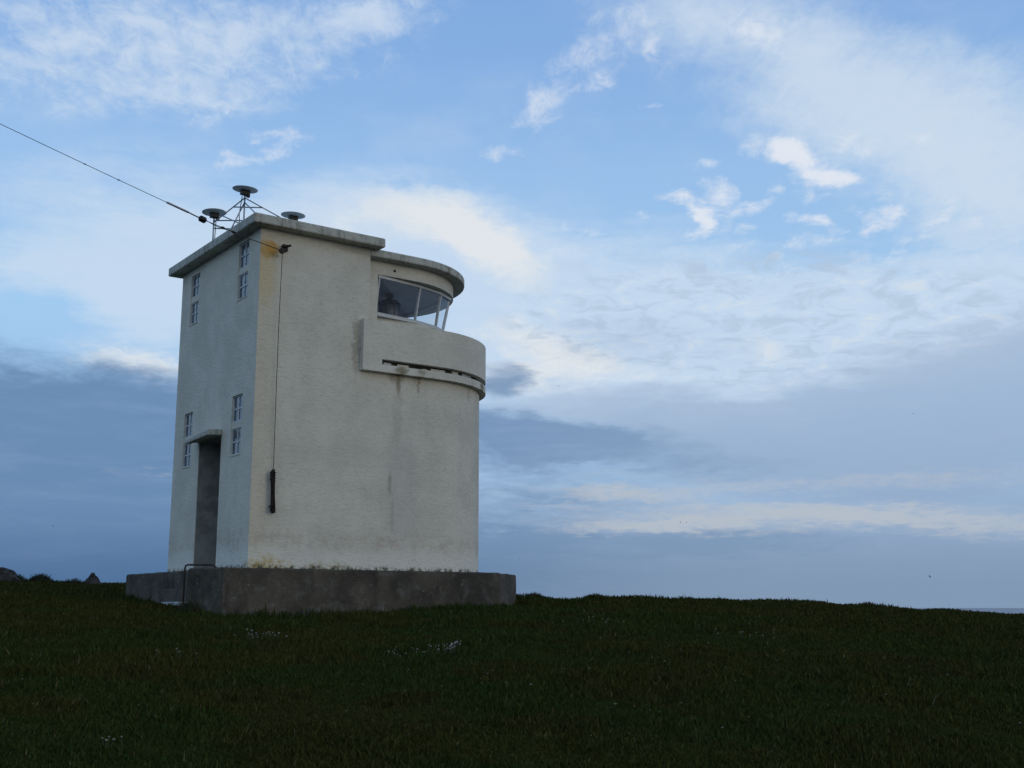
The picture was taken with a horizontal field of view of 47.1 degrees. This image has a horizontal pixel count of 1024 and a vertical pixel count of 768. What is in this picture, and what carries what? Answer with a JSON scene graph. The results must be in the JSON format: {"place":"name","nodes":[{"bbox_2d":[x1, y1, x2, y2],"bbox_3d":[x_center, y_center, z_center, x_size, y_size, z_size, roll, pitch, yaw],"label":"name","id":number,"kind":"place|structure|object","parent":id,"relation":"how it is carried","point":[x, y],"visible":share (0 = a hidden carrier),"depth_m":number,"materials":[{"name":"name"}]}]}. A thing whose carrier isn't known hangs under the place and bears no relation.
{"place":"outdoors","nodes":[
{"label":"outdoors","id":0,"kind":"place"},
{"bbox_2d":[0,579,1023,767],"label":"ground","id":1,"kind":"structure","parent":0,"point":[162,746],"depth_m":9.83,"materials":[{"name":"green plant"}]},
{"bbox_2d":[0,567,20,581],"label":"boulder","id":2,"kind":"object","parent":1,"relation":"on","point":[6,574],"visible":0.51,"depth_m":29.72,"materials":[{"name":"grey stone"}]},
{"bbox_2d":[12,573,28,581],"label":"grass tussock","id":3,"kind":"object","parent":1,"relation":"on","point":[22,578],"depth_m":30.05,"materials":[{"name":"green plant"}]},
{"bbox_2d":[27,573,59,582],"bbox_3d":[-12.235,5.074,30.666,1.133,0.324,0.835,0,-11,0],"label":"grass tussock","id":4,"kind":"object","parent":1,"relation":"on","point":[42,577],"depth_m":30.53,"materials":[{"name":"green plant"}]},
{"bbox_2d":[56,577,86,583],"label":"grass tussock","id":5,"kind":"object","parent":1,"relation":"on","point":[75,581],"depth_m":30.88,"materials":[{"name":"green plant"}]},
{"bbox_2d":[84,572,100,583],"bbox_3d":[-11.190,5.252,31.255,0.502,0.492,0.382,-4,-11,20],"label":"boulder","id":6,"kind":"object","parent":1,"relation":"on","point":[92,578],"visible":0.47,"depth_m":31.18,"materials":[{"name":"grey stone"}]},
{"bbox_2d":[101,736,122,754],"bbox_3d":[-2.697,2.438,7.906,0.099,0.140,0.182,8,-13,-37],"label":"thrift clump","id":7,"kind":"object","parent":1,"relation":"on","point":[106,740],"visible":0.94,"depth_m":7.91,"materials":[{"name":"beige plant"}]},
{"bbox_2d":[171,599,206,614],"bbox_3d":[-5.231,3.659,19.168,0.831,0.333,0.733,0,-11,0],"label":"grass tussock","id":8,"kind":"object","parent":1,"relation":"on","point":[191,606],"depth_m":19.02,"materials":[{"name":"green plant"}]},
{"bbox_2d":[246,629,286,641],"bbox_3d":[-3.326,3.384,15.665,0.738,0.220,0.435,0,-11,0],"label":"thrift clump","id":9,"kind":"object","parent":1,"relation":"on","point":[248,635],"visible":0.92,"depth_m":15.66,"materials":[{"name":"pink plant"}]},
{"bbox_2d":[126,212,515,616],"bbox_3d":[-3.683,1.398,23.418,6.917,7.650,5.311,8,-13,-35],"label":"lighthouse","id":10,"kind":"object","parent":1,"relation":"on","point":[374,453],"visible":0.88,"depth_m":21.48,"materials":[{"name":"white paint"}]},
{"bbox_2d":[1,124,281,250],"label":"aerial wire","id":11,"kind":"object","parent":10,"relation":"attached to","point":[202,219],"visible":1,"depth_m":19.64,"materials":[{"name":"metal"}]},
{"bbox_2d":[181,413,192,468],"bbox_3d":[-6.273,1.098,22.775,0.074,1.070,0.450,8,-13,-35],"label":"window","id":12,"kind":"structure","parent":10,"relation":"in","point":[189,417],"depth_m":22.84,"materials":[{"name":"white glass"}]},
{"bbox_2d":[189,274,199,326],"bbox_3d":[-6.273,-1.673,23.300,0.074,1.020,0.450,8,-13,-35],"label":"window","id":13,"kind":"structure","parent":10,"relation":"in","point":[196,280],"depth_m":23.36,"materials":[{"name":"white glass"}]},
{"bbox_2d":[229,394,242,456],"bbox_3d":[-4.880,0.735,20.866,0.074,1.090,0.460,8,-13,-35],"label":"window","id":14,"kind":"structure","parent":10,"relation":"in","point":[237,410],"depth_m":20.92,"materials":[{"name":"white glass"}]},
{"bbox_2d":[236,241,248,301],"bbox_3d":[-4.876,-2.066,21.391,0.074,1.080,0.455,8,-13,-35],"label":"window","id":15,"kind":"structure","parent":10,"relation":"in","point":[244,259],"depth_m":21.44,"materials":[{"name":"white glass"}]},
{"bbox_2d":[202,185,304,239],"bbox_3d":[-4.724,-3.135,22.416,1.652,0.907,2.642,8,-13,-35],"label":"antenna array","id":16,"kind":"object","parent":10,"relation":"on","point":[217,214],"visible":0.84,"depth_m":22.54,"materials":[{"name":"metal"}]},
{"bbox_2d":[269,253,282,512],"bbox_3d":[-4.117,-0.056,20.509,0.125,4.619,0.171,-2,-11,11],"label":"hanging rope","id":17,"kind":"object","parent":10,"relation":"hanging from","point":[272,496],"visible":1,"depth_m":20.17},
{"bbox_2d":[377,293,400,315],"bbox_3d":[-2.492,-1.508,23.795,0.490,0.760,0.490,8,-13,-35],"label":"lighthouse lamp","id":18,"kind":"object","parent":10,"relation":"attached to","point":[389,305],"visible":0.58,"depth_m":23.64,"materials":[{"name":"glass"}]},
{"bbox_2d":[377,275,419,320],"bbox_3d":[-2.241,-1.649,22.774,1.029,0.746,0.199,10,-15,-43],"label":"lantern window","id":19,"kind":"structure","parent":10,"relation":"in","point":[379,276],"depth_m":22.70,"materials":[{"name":"white metal"}]},
{"bbox_2d":[401,299,450,329],"bbox_3d":[-1.930,-1.250,24.877,0.199,0.746,2.072,8,-13,-35],"label":"lantern window","id":20,"kind":"structure","parent":10,"relation":"in","point":[434,305],"depth_m":24.54,"materials":[{"name":"white metal"}]},
{"bbox_2d":[414,285,441,326],"bbox_3d":[-1.689,-1.536,23.366,0.180,0.745,0.675,-8,-13,35],"label":"lantern window","id":21,"kind":"structure","parent":10,"relation":"in","point":[421,287],"depth_m":23.15,"materials":[{"name":"white metal"}]},
{"bbox_2d":[434,293,451,330],"bbox_3d":[-1.416,-1.442,23.866,0.189,0.745,0.523,-4,-11,19],"label":"lantern window","id":22,"kind":"structure","parent":10,"relation":"in","point":[443,295],"depth_m":23.65,"materials":[{"name":"white metal"}]},
{"bbox_2d":[387,646,425,656],"bbox_3d":[-1.232,3.164,13.738,0.457,0.168,0.490,0,-11,0],"label":"thrift clump","id":23,"kind":"object","parent":1,"relation":"on","point":[405,653],"visible":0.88,"depth_m":13.73,"materials":[{"name":"beige plant"}]},
{"bbox_2d":[428,641,460,656],"bbox_3d":[-0.788,3.108,13.714,0.380,0.214,0.249,-2,-11,12],"label":"thrift clump","id":24,"kind":"object","parent":1,"relation":"on","point":[452,647],"visible":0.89,"depth_m":13.69,"materials":[{"name":"pink plant"}]},
{"bbox_2d":[8,604,1022,735],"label":"wildflowers","id":25,"kind":"object","parent":1,"relation":"on","point":[589,668],"visible":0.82,"depth_m":11.02,"materials":[{"name":"beige plant"}]},
{"bbox_2d":[521,592,544,597],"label":"grass tussock","id":26,"kind":"object","parent":1,"relation":"on","point":[536,593],"depth_m":25.53,"materials":[{"name":"green plant"}]},
{"bbox_2d":[562,616,623,626],"bbox_3d":[1.175,3.485,17.125,0.863,0.196,0.720,0,-11,0],"label":"thrift clump","id":27,"kind":"object","parent":1,"relation":"on","point":[593,620],"visible":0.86,"depth_m":17.10,"materials":[{"name":"beige plant"}]},
{"bbox_2d":[715,628,774,642],"bbox_3d":[3.086,3.353,15.603,0.805,0.199,0.733,-3,-11,13],"label":"thrift clump","id":28,"kind":"object","parent":1,"relation":"on","point":[742,636],"visible":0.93,"depth_m":15.61,"materials":[{"name":"beige plant"}]},
{"bbox_2d":[0,0,1023,607],"label":"sky","id":29,"kind":"structure","parent":0,"point":[742,244],"materials":[{"name":"blue"}]},
{"bbox_2d":[913,608,1023,613],"bbox_3d":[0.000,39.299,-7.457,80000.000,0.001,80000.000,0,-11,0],"label":"sea","id":30,"kind":"structure","parent":0,"point":[1010,610],"depth_m":17143.22,"materials":[{"name":"liquid"}]}
]}

